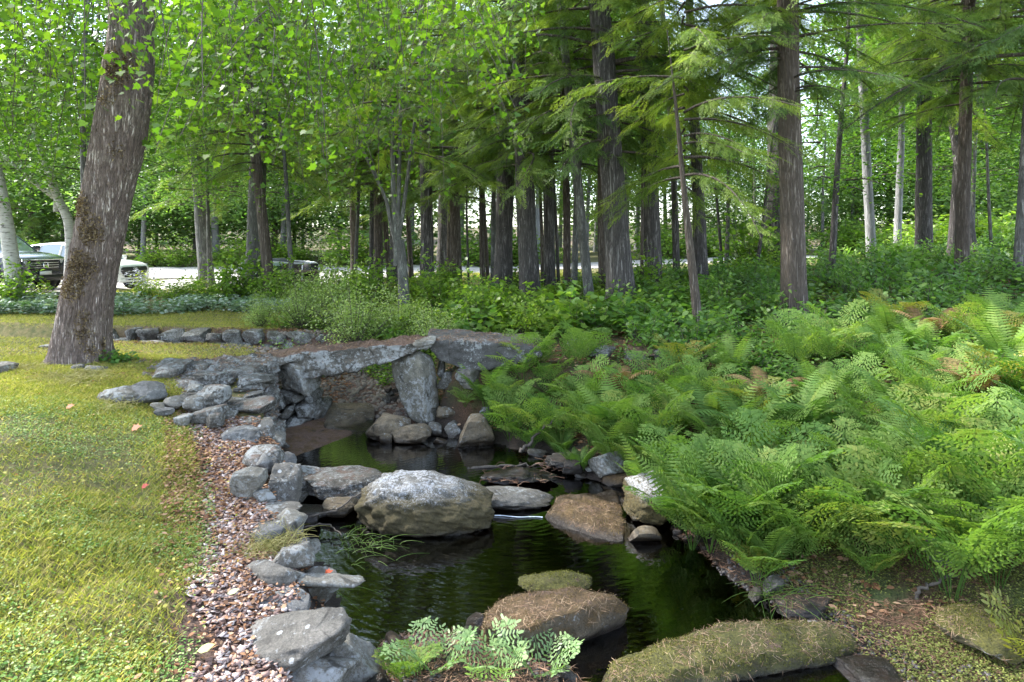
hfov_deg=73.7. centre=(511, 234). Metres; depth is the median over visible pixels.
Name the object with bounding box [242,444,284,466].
boulder
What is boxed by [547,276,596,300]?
shrub
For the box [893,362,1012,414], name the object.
fern
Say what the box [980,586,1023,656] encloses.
fern
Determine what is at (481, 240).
sapling
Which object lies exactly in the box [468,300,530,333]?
shrub
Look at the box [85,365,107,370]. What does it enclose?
boulder
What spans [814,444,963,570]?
fern
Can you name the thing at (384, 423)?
boulder
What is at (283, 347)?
shrub
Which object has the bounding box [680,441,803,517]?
fern
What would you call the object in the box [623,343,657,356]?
flat rock
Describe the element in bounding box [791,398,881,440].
woodland plant
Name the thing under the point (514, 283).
shrub
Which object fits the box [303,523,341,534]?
stick
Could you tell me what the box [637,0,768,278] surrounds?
hemlock tree
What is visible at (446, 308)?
shrub
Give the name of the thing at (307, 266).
lawn chair
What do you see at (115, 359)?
shrub
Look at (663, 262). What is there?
woodland plant
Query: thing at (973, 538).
fern
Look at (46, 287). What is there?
shrub
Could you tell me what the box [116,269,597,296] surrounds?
rough grass
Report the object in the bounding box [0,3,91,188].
young maple
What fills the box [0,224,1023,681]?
ground
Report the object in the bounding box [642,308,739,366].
woodland plant
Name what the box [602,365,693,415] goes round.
fern
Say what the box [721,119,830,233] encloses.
broadleaf tree
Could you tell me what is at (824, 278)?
woodland plant
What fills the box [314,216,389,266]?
shrub
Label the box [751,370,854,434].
fern
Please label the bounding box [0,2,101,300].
birch tree
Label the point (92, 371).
grass tuft
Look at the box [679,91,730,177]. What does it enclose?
broadleaf tree
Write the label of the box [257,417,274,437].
boulder
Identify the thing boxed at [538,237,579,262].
shrub
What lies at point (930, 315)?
woodland plant
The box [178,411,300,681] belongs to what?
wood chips
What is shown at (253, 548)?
grass tuft
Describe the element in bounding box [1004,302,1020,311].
fern
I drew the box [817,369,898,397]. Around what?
woodland plant
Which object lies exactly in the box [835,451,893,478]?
woodland plant
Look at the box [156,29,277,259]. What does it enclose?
birch tree
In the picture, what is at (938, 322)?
fern
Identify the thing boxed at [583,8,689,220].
broadleaf tree
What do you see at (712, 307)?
woodland plant
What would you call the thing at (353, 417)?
boulder
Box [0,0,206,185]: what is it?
young maple
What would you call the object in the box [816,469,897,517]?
woodland plant
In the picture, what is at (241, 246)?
shrub
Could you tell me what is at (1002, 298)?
fern
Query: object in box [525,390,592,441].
fern
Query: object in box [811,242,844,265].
woodland plant
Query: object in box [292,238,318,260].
shrub
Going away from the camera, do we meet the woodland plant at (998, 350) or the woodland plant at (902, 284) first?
the woodland plant at (998, 350)
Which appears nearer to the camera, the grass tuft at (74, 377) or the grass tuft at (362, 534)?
the grass tuft at (362, 534)
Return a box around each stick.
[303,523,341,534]
[309,493,360,516]
[467,462,542,468]
[519,418,554,452]
[915,575,957,599]
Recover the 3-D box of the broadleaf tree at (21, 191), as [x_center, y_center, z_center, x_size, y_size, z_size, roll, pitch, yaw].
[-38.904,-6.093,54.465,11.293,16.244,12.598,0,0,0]
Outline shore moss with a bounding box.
[713,516,1023,681]
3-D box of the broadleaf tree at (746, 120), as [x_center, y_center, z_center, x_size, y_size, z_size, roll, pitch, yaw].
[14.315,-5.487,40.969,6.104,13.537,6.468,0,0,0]
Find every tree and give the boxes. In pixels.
[0,0,167,275]
[0,0,546,365]
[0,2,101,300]
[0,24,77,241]
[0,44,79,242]
[0,52,79,243]
[0,64,63,243]
[2,77,75,238]
[7,38,189,259]
[15,64,131,241]
[42,42,229,263]
[51,146,192,254]
[73,0,324,244]
[100,0,298,285]
[107,0,380,290]
[126,149,270,256]
[127,198,180,249]
[128,163,188,255]
[130,8,290,257]
[131,52,345,243]
[149,222,240,249]
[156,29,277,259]
[162,0,341,294]
[184,80,311,241]
[189,20,360,252]
[217,0,346,251]
[230,117,349,256]
[268,58,405,249]
[271,6,401,272]
[274,0,585,279]
[281,0,483,288]
[290,4,436,274]
[292,0,514,309]
[292,174,337,247]
[298,0,517,261]
[298,48,420,259]
[302,0,464,287]
[315,123,416,247]
[344,82,473,242]
[359,0,515,276]
[363,0,656,299]
[363,1,572,287]
[364,17,389,280]
[401,0,825,308]
[401,153,413,278]
[412,0,612,291]
[415,189,488,225]
[418,0,488,257]
[423,0,670,287]
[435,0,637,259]
[435,5,558,248]
[447,20,449,271]
[449,0,717,301]
[452,0,656,288]
[478,0,676,287]
[513,155,594,248]
[531,0,732,178]
[542,92,640,241]
[550,0,854,325]
[554,6,656,251]
[555,172,666,243]
[558,71,714,250]
[577,0,736,281]
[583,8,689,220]
[597,156,605,287]
[599,0,1004,110]
[603,0,988,320]
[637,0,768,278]
[653,31,724,236]
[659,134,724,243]
[660,2,679,271]
[674,41,733,138]
[678,169,742,230]
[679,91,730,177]
[681,119,764,237]
[703,130,766,245]
[706,32,805,246]
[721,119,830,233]
[736,0,832,260]
[758,0,952,234]
[801,0,922,256]
[802,3,1002,246]
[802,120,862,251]
[803,158,829,244]
[804,112,908,248]
[810,138,885,218]
[812,0,1023,152]
[812,0,1023,279]
[825,0,973,242]
[830,0,1019,250]
[833,0,1023,161]
[857,0,1023,255]
[859,124,949,234]
[864,0,1023,285]
[874,3,1023,229]
[894,117,1016,216]
[895,0,1019,220]
[906,6,1023,228]
[930,0,979,257]
[977,49,1021,220]
[986,121,1018,215]
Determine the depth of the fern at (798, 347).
8.40 m
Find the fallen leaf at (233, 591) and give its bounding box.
[227,588,238,594]
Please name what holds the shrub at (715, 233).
on the ground at (446, 398)
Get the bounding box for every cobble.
[304,511,318,525]
[382,396,389,402]
[384,386,391,392]
[386,391,393,396]
[390,395,398,402]
[562,459,582,474]
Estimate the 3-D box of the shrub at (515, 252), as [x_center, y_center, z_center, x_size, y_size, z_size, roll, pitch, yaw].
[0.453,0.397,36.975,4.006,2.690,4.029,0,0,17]
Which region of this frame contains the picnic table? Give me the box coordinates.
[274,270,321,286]
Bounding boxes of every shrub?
[0,243,52,304]
[29,282,58,301]
[98,347,144,365]
[128,233,189,266]
[129,270,163,291]
[148,270,209,304]
[155,239,196,267]
[175,251,246,304]
[179,272,208,289]
[192,248,222,264]
[200,230,276,302]
[212,231,243,266]
[220,223,287,266]
[234,286,280,327]
[240,261,305,296]
[247,247,311,301]
[258,330,306,349]
[266,268,334,327]
[270,232,314,260]
[279,246,361,324]
[288,269,343,300]
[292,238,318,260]
[300,255,410,343]
[306,240,376,299]
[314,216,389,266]
[318,243,348,265]
[331,239,411,311]
[337,263,374,288]
[349,305,401,333]
[364,279,430,338]
[369,317,404,339]
[377,291,457,335]
[380,326,406,339]
[385,300,436,321]
[395,281,421,300]
[396,243,472,310]
[404,231,435,263]
[405,294,469,356]
[409,267,459,296]
[411,258,459,285]
[430,297,464,320]
[433,261,491,310]
[434,259,473,284]
[438,289,494,321]
[439,305,499,332]
[441,257,518,327]
[459,272,492,294]
[461,219,490,266]
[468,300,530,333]
[470,278,545,322]
[480,283,520,299]
[488,227,539,265]
[493,260,546,285]
[498,279,567,322]
[500,270,518,294]
[501,279,554,336]
[524,280,605,327]
[529,317,565,338]
[531,293,618,339]
[532,281,567,304]
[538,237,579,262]
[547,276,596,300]
[547,277,582,303]
[548,313,587,332]
[557,268,595,291]
[570,292,629,335]
[576,277,600,297]
[580,286,623,309]
[581,268,642,292]
[603,298,666,341]
[606,289,656,314]
[616,280,663,301]
[630,212,685,253]
[630,298,685,316]
[631,226,686,259]
[631,239,674,286]
[632,294,704,328]
[642,269,713,302]
[643,286,705,310]
[645,286,684,300]
[646,280,682,293]
[664,227,733,259]
[665,276,686,285]
[667,264,688,284]
[680,280,728,315]
[683,266,741,295]
[685,228,718,256]
[686,274,737,294]
[688,284,722,296]
[706,218,752,255]
[706,270,742,295]
[709,189,779,268]
[715,251,750,272]
[719,298,754,320]
[720,253,765,286]
[754,233,813,274]
[754,294,778,312]
[762,223,823,251]
[805,208,878,251]
[816,223,862,252]
[829,214,886,253]
[852,225,907,248]
[858,226,903,248]
[876,211,912,241]
[880,207,948,248]
[933,205,1015,243]
[942,214,1014,239]
[978,203,1016,235]
[996,216,1015,237]
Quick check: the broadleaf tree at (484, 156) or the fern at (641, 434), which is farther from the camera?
the broadleaf tree at (484, 156)
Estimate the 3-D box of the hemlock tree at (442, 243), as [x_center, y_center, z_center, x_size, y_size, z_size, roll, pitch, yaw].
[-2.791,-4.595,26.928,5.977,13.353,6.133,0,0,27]
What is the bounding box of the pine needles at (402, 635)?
[378,526,1023,681]
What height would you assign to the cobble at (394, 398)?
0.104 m
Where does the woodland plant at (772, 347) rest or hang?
on the ground at (446, 398)
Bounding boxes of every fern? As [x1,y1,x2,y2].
[371,638,442,681]
[379,616,477,675]
[447,387,478,406]
[453,613,528,681]
[457,356,515,406]
[477,362,541,401]
[480,397,535,440]
[482,374,533,427]
[486,332,548,381]
[487,629,583,677]
[497,404,564,448]
[500,328,546,356]
[505,385,568,439]
[521,325,558,363]
[521,362,580,405]
[525,349,574,386]
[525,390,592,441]
[530,340,563,364]
[532,424,578,452]
[534,404,567,427]
[538,354,612,405]
[549,442,600,468]
[552,325,596,366]
[554,390,617,447]
[557,373,617,397]
[557,377,616,432]
[557,390,619,445]
[558,316,612,362]
[572,364,655,394]
[572,371,654,429]
[578,393,651,453]
[580,415,652,455]
[601,389,694,437]
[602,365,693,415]
[606,350,682,393]
[607,438,652,473]
[614,431,680,475]
[619,406,675,445]
[619,422,686,462]
[624,485,693,531]
[628,431,696,465]
[629,423,737,479]
[630,443,690,483]
[633,441,748,534]
[637,365,701,399]
[648,471,736,549]
[649,348,723,390]
[652,384,710,431]
[652,454,682,483]
[653,333,716,369]
[657,378,764,439]
[661,439,716,462]
[665,457,786,552]
[671,407,847,498]
[672,436,811,540]
[672,460,809,563]
[673,381,752,425]
[676,499,756,548]
[679,438,801,540]
[680,354,746,398]
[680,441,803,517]
[682,354,736,382]
[684,418,787,456]
[689,448,818,538]
[691,384,809,443]
[700,333,759,379]
[700,443,771,470]
[709,401,813,447]
[709,493,810,586]
[710,375,789,411]
[713,379,795,422]
[727,513,809,574]
[728,365,807,400]
[730,536,784,573]
[732,440,890,558]
[739,450,869,522]
[747,419,834,469]
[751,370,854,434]
[751,493,821,538]
[753,471,872,561]
[760,306,850,368]
[780,350,862,394]
[782,374,846,413]
[784,456,926,537]
[790,416,884,482]
[795,299,877,339]
[797,312,873,366]
[799,514,850,548]
[800,460,890,542]
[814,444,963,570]
[817,351,897,403]
[820,525,909,578]
[831,375,904,422]
[831,429,980,525]
[832,396,915,452]
[836,326,916,371]
[844,429,947,488]
[846,318,891,345]
[847,290,924,336]
[849,363,935,406]
[850,410,959,469]
[853,315,936,352]
[857,388,961,430]
[858,288,928,322]
[858,420,992,472]
[859,475,1023,601]
[875,383,995,439]
[876,396,1023,493]
[876,417,1023,511]
[879,301,974,334]
[879,331,949,383]
[880,474,1023,590]
[886,347,995,405]
[890,319,978,357]
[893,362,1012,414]
[897,465,1021,553]
[900,364,963,392]
[908,484,1013,562]
[911,341,994,387]
[915,425,1023,552]
[923,302,991,345]
[923,350,978,373]
[934,355,1023,393]
[943,301,1023,357]
[944,284,1023,339]
[944,386,1023,443]
[944,406,1023,475]
[948,292,1013,330]
[954,344,1022,399]
[956,341,1023,394]
[958,438,1023,506]
[959,344,1023,400]
[980,295,1023,313]
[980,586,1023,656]
[991,379,1023,404]
[992,357,1023,375]
[996,386,1023,425]
[996,399,1023,462]
[999,310,1023,336]
[999,342,1023,359]
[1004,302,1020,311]
[1007,326,1020,336]
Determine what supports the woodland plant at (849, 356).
on the ground at (446, 398)
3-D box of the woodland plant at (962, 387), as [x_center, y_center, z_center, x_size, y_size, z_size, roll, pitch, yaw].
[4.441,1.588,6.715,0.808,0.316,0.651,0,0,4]
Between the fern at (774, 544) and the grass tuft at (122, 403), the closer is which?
the fern at (774, 544)
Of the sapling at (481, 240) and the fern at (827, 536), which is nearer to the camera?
the fern at (827, 536)
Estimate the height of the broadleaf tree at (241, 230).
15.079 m
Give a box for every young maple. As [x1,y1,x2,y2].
[0,0,74,159]
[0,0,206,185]
[0,0,238,201]
[0,0,271,189]
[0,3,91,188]
[87,0,317,287]
[153,1,356,214]
[244,0,438,273]
[581,83,676,222]
[677,76,778,265]
[715,70,808,233]
[800,0,998,254]
[850,1,1023,224]
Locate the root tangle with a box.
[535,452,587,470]
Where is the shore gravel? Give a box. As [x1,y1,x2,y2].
[380,555,1003,681]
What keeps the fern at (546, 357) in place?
on the ground at (446, 398)
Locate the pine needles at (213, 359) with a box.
[139,327,671,416]
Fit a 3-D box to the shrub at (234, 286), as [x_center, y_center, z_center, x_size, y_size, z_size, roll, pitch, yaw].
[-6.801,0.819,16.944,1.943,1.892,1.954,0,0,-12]
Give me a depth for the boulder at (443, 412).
8.98 m
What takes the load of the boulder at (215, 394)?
on the boulder
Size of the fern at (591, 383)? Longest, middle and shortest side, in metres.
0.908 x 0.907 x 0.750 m
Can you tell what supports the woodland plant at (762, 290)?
on the ground at (446, 398)
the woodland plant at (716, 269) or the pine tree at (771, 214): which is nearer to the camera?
the woodland plant at (716, 269)
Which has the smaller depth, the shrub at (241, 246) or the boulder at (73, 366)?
the boulder at (73, 366)
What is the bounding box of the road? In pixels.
[149,255,817,278]
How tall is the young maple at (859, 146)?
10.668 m
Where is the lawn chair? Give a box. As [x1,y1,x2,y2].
[301,262,319,288]
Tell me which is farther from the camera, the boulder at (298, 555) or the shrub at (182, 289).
the shrub at (182, 289)
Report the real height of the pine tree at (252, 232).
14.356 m
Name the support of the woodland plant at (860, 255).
on the ground at (446, 398)
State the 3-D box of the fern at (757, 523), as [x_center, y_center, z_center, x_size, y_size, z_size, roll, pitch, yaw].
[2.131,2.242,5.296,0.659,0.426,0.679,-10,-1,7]
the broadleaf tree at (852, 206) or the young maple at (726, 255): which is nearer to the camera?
the young maple at (726, 255)
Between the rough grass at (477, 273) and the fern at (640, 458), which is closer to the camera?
the fern at (640, 458)
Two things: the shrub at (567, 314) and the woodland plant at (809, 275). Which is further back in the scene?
the woodland plant at (809, 275)
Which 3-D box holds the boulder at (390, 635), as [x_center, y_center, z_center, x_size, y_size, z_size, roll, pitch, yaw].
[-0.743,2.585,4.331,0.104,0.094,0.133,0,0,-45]
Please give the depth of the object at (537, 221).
40.80 m
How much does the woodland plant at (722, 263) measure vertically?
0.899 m
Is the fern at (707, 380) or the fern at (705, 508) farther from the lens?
the fern at (707, 380)
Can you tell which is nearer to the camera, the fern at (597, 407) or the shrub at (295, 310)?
the fern at (597, 407)
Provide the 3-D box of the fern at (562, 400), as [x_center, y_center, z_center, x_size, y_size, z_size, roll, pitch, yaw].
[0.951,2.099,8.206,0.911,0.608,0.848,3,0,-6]
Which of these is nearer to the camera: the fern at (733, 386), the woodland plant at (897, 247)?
the fern at (733, 386)
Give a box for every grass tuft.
[9,360,49,372]
[18,365,85,382]
[41,367,115,385]
[53,360,119,378]
[82,394,146,414]
[225,533,296,562]
[226,517,325,559]
[334,567,383,611]
[337,525,429,569]
[725,568,871,623]
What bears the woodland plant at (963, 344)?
on the ground at (446, 398)
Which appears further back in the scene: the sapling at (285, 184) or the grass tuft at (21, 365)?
the sapling at (285, 184)
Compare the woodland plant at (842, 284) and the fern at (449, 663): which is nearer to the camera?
the fern at (449, 663)
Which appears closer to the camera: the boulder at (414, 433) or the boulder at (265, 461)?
the boulder at (265, 461)
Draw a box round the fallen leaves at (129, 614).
[0,350,332,681]
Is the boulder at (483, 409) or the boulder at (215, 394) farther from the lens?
the boulder at (483, 409)
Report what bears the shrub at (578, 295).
on the ground at (446, 398)
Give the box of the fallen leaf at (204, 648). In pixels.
[197,643,214,652]
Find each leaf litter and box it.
[2,327,364,407]
[126,409,324,681]
[435,265,1023,617]
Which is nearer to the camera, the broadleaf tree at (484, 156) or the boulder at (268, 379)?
the boulder at (268, 379)
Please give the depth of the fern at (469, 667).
3.91 m
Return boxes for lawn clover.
[0,395,219,681]
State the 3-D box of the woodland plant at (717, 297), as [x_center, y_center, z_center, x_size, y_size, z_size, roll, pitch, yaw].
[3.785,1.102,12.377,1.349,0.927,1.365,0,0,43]
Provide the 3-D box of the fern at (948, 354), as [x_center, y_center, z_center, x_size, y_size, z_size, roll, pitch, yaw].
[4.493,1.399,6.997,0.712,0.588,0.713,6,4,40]
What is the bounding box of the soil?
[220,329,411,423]
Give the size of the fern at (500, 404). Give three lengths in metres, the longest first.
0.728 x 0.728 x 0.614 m
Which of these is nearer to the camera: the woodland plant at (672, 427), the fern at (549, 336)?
the woodland plant at (672, 427)
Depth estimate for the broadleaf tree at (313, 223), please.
65.89 m
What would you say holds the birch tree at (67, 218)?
on the ground at (446, 398)
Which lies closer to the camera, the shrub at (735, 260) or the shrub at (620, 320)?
the shrub at (620, 320)
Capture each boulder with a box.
[0,361,18,372]
[70,364,84,369]
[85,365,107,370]
[97,385,138,403]
[131,381,167,402]
[150,402,165,409]
[152,359,193,378]
[153,407,174,415]
[156,358,197,368]
[163,395,187,408]
[173,413,193,425]
[180,393,194,396]
[182,395,205,411]
[187,384,202,391]
[190,403,229,423]
[191,362,209,369]
[191,370,230,384]
[195,384,231,406]
[206,412,224,427]
[219,377,235,384]
[221,424,259,443]
[223,365,268,379]
[225,410,238,418]
[227,397,250,404]
[229,466,267,499]
[232,395,276,413]
[233,388,249,391]
[237,372,275,389]
[239,375,275,386]
[241,415,260,424]
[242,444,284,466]
[243,390,264,397]
[245,519,288,536]
[245,559,304,587]
[248,607,351,674]
[250,387,280,402]
[252,488,276,503]
[254,523,285,542]
[255,453,272,474]
[256,501,302,518]
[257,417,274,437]
[259,586,310,612]
[267,462,302,501]
[272,430,285,446]
[273,541,314,568]
[274,420,285,431]
[276,508,307,538]
[281,442,289,447]
[283,451,296,463]
[289,656,357,681]
[299,504,326,517]
[301,465,320,491]
[305,465,382,499]
[305,566,336,603]
[309,538,320,554]
[320,588,338,593]
[322,496,358,517]
[323,403,374,431]
[326,632,386,681]
[354,470,494,537]
[365,413,410,440]
[366,672,391,681]
[379,433,391,442]
[385,631,401,646]
[391,423,431,443]
[428,421,441,435]
[433,437,446,443]
[436,371,451,388]
[436,406,454,418]
[444,420,461,437]
[455,368,479,389]
[457,413,494,446]
[460,623,481,640]
[466,612,483,626]
[479,407,492,421]
[479,462,562,486]
[481,587,628,654]
[486,486,553,509]
[518,571,591,591]
[527,448,546,456]
[545,490,624,541]
[552,666,577,681]
[574,468,586,477]
[585,467,592,472]
[588,345,615,358]
[588,451,624,478]
[601,472,632,486]
[602,620,857,681]
[622,471,671,525]
[624,353,648,359]
[627,525,661,540]
[653,349,668,358]
[672,527,683,534]
[682,534,690,539]
[695,533,705,543]
[700,542,709,550]
[748,587,762,601]
[762,574,784,598]
[773,593,830,622]
[833,655,902,681]
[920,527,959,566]
[934,604,1023,664]
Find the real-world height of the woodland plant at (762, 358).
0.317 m
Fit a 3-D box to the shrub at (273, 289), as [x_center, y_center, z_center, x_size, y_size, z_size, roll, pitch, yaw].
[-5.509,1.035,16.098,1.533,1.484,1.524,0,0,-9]
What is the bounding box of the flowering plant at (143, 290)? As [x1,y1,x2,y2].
[118,268,176,298]
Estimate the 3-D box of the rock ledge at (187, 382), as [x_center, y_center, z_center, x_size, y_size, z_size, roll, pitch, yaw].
[-4.070,2.129,8.576,2.203,1.164,1.774,0,0,0]
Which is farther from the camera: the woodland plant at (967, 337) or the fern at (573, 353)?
the fern at (573, 353)
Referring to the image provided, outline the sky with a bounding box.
[1,0,1018,226]
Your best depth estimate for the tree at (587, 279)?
14.35 m
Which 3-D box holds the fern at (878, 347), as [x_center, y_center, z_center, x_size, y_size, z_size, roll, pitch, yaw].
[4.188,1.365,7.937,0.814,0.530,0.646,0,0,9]
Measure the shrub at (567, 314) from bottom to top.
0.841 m
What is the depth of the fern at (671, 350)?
8.82 m
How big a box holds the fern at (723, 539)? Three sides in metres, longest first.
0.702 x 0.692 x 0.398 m
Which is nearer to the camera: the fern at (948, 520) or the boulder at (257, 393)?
the fern at (948, 520)
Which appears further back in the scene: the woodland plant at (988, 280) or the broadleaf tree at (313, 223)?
the broadleaf tree at (313, 223)
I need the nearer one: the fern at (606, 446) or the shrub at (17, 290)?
the fern at (606, 446)
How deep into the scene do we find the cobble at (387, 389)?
9.98 m
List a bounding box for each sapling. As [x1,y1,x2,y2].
[208,19,362,286]
[435,9,538,284]
[449,4,542,284]
[462,33,469,282]
[481,100,489,283]
[539,98,543,281]
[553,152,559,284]
[636,3,643,273]
[663,112,804,266]
[704,100,834,268]
[741,5,951,268]
[880,0,1023,248]
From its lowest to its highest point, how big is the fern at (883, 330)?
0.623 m
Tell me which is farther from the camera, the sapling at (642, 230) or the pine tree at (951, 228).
the pine tree at (951, 228)
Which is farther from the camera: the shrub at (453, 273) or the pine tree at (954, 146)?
the shrub at (453, 273)
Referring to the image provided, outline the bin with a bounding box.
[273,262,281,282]
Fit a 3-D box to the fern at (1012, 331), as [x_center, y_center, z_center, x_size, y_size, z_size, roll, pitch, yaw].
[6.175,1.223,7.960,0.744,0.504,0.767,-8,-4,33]
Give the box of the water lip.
[495,515,542,517]
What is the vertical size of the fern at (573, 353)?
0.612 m
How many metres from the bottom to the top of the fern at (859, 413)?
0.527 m
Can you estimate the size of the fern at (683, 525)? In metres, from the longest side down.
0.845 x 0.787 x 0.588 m
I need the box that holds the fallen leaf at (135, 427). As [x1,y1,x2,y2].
[132,423,141,430]
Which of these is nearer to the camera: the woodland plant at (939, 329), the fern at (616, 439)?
the fern at (616, 439)
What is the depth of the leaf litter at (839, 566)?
5.13 m
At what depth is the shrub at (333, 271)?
16.94 m
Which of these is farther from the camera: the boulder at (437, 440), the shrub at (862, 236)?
the shrub at (862, 236)
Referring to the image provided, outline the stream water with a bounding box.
[296,430,904,681]
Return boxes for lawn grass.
[0,310,286,361]
[0,351,205,681]
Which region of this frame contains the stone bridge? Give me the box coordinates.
[260,328,541,427]
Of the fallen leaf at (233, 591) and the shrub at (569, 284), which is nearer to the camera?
the fallen leaf at (233, 591)
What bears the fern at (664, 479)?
on the ground at (446, 398)
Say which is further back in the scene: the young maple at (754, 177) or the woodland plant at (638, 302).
the young maple at (754, 177)
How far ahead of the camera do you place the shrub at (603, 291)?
12.83 m
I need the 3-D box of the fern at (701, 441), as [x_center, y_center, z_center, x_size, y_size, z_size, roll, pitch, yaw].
[1.798,2.137,5.552,1.145,0.770,0.908,0,0,-29]
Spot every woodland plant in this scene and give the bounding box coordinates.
[591,385,657,414]
[594,279,648,304]
[598,284,648,326]
[619,310,677,352]
[625,304,682,340]
[631,299,690,326]
[635,276,655,295]
[637,267,687,286]
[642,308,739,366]
[643,288,689,309]
[652,419,719,457]
[662,256,672,270]
[664,258,688,278]
[672,306,727,344]
[679,274,722,295]
[683,270,754,310]
[684,273,727,295]
[690,299,736,324]
[696,365,768,402]
[702,304,777,349]
[708,255,736,275]
[708,259,728,279]
[712,265,740,293]
[723,288,779,324]
[724,347,793,380]
[730,257,776,288]
[732,253,777,279]
[733,256,759,276]
[737,269,779,295]
[738,347,788,370]
[742,247,774,270]
[746,274,779,305]
[747,360,817,391]
[752,326,817,364]
[756,284,824,336]
[757,375,823,419]
[758,263,779,285]
[763,300,850,341]
[765,257,779,276]
[771,279,835,300]
[771,428,871,479]
[775,286,816,312]
[775,321,867,362]
[778,356,838,382]
[779,427,839,445]
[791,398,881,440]
[806,251,868,292]
[806,262,826,285]
[808,260,837,278]
[810,249,854,270]
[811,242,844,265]
[811,248,853,265]
[811,354,893,388]
[815,427,874,458]
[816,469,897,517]
[817,291,870,318]
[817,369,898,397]
[819,294,894,327]
[828,254,866,296]
[830,329,887,367]
[833,255,870,269]
[835,257,880,281]
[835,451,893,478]
[838,244,860,260]
[843,291,939,328]
[844,267,899,306]
[850,244,908,287]
[855,237,895,261]
[868,246,924,273]
[876,358,925,381]
[879,258,922,293]
[883,248,928,271]
[883,268,941,302]
[885,337,960,363]
[886,229,914,250]
[886,240,918,256]
[888,318,972,351]
[891,253,947,286]
[891,279,954,319]
[894,321,946,341]
[898,269,975,314]
[899,238,942,264]
[910,245,942,263]
[922,261,995,305]
[923,242,953,264]
[923,307,984,342]
[927,258,953,278]
[940,338,1001,360]
[940,350,1017,399]
[943,333,985,357]
[943,375,1023,423]
[948,270,1000,295]
[949,238,981,256]
[952,383,996,406]
[954,254,989,281]
[955,247,1016,285]
[960,347,1008,365]
[962,336,984,345]
[968,400,1023,440]
[972,239,1009,259]
[972,242,1012,278]
[974,273,1023,310]
[976,228,1007,249]
[976,247,1009,261]
[981,228,1014,256]
[996,257,1023,288]
[1011,251,1023,286]
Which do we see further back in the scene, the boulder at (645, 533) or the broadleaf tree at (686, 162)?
the broadleaf tree at (686, 162)
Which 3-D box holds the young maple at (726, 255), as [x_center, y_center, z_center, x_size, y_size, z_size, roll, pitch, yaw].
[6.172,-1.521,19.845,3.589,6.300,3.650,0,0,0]
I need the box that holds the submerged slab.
[281,418,351,455]
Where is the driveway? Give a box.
[3,270,419,295]
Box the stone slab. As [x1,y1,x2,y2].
[297,573,365,587]
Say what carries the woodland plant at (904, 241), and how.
on the ground at (446, 398)
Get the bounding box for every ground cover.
[0,291,328,314]
[266,271,905,351]
[339,316,447,386]
[557,245,1020,413]
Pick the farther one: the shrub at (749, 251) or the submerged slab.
the shrub at (749, 251)
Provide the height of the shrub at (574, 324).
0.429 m
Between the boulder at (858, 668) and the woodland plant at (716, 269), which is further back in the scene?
the woodland plant at (716, 269)
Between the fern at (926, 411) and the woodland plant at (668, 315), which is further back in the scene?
the woodland plant at (668, 315)
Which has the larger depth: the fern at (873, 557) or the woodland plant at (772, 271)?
the woodland plant at (772, 271)
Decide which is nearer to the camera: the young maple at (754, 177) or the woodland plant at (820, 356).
the woodland plant at (820, 356)
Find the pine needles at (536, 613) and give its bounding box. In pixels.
[481,492,1014,681]
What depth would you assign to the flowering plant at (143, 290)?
18.43 m
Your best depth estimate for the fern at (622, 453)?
7.01 m
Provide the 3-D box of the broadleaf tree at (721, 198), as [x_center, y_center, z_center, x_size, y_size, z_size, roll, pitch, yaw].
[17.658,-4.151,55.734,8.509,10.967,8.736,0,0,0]
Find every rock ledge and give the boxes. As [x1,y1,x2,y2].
[137,353,281,420]
[263,372,276,424]
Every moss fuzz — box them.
[480,470,663,650]
[519,569,1023,681]
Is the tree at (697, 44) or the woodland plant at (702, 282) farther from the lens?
the woodland plant at (702, 282)
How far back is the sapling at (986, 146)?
18.13 m
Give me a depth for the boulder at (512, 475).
7.14 m
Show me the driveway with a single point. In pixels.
(120, 286)
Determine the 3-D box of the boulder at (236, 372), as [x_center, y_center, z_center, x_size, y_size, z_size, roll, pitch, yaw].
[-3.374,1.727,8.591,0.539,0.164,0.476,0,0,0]
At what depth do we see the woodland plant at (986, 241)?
19.29 m
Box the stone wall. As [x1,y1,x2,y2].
[113,327,327,348]
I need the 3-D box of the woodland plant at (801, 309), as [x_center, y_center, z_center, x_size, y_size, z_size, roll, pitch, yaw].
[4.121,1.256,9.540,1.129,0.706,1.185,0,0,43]
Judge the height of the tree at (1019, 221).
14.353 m
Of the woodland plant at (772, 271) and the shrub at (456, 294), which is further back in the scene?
the woodland plant at (772, 271)
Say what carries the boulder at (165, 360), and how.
on the ground at (446, 398)
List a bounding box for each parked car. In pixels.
[0,235,63,290]
[25,242,148,290]
[241,258,318,286]
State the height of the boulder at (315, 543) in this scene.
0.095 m
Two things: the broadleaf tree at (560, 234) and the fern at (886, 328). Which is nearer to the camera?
the fern at (886, 328)
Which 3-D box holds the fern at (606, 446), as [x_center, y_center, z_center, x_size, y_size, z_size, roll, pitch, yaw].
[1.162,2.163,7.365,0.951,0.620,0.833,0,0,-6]
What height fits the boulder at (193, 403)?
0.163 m
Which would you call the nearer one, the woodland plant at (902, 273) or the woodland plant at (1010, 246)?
the woodland plant at (902, 273)
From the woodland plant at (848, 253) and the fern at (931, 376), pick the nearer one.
the fern at (931, 376)
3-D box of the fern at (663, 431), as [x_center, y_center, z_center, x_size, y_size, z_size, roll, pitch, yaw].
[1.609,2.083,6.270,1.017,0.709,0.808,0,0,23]
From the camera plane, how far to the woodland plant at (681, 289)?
12.60 m
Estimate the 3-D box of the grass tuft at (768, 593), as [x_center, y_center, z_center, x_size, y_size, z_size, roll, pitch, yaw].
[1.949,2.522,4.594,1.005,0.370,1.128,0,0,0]

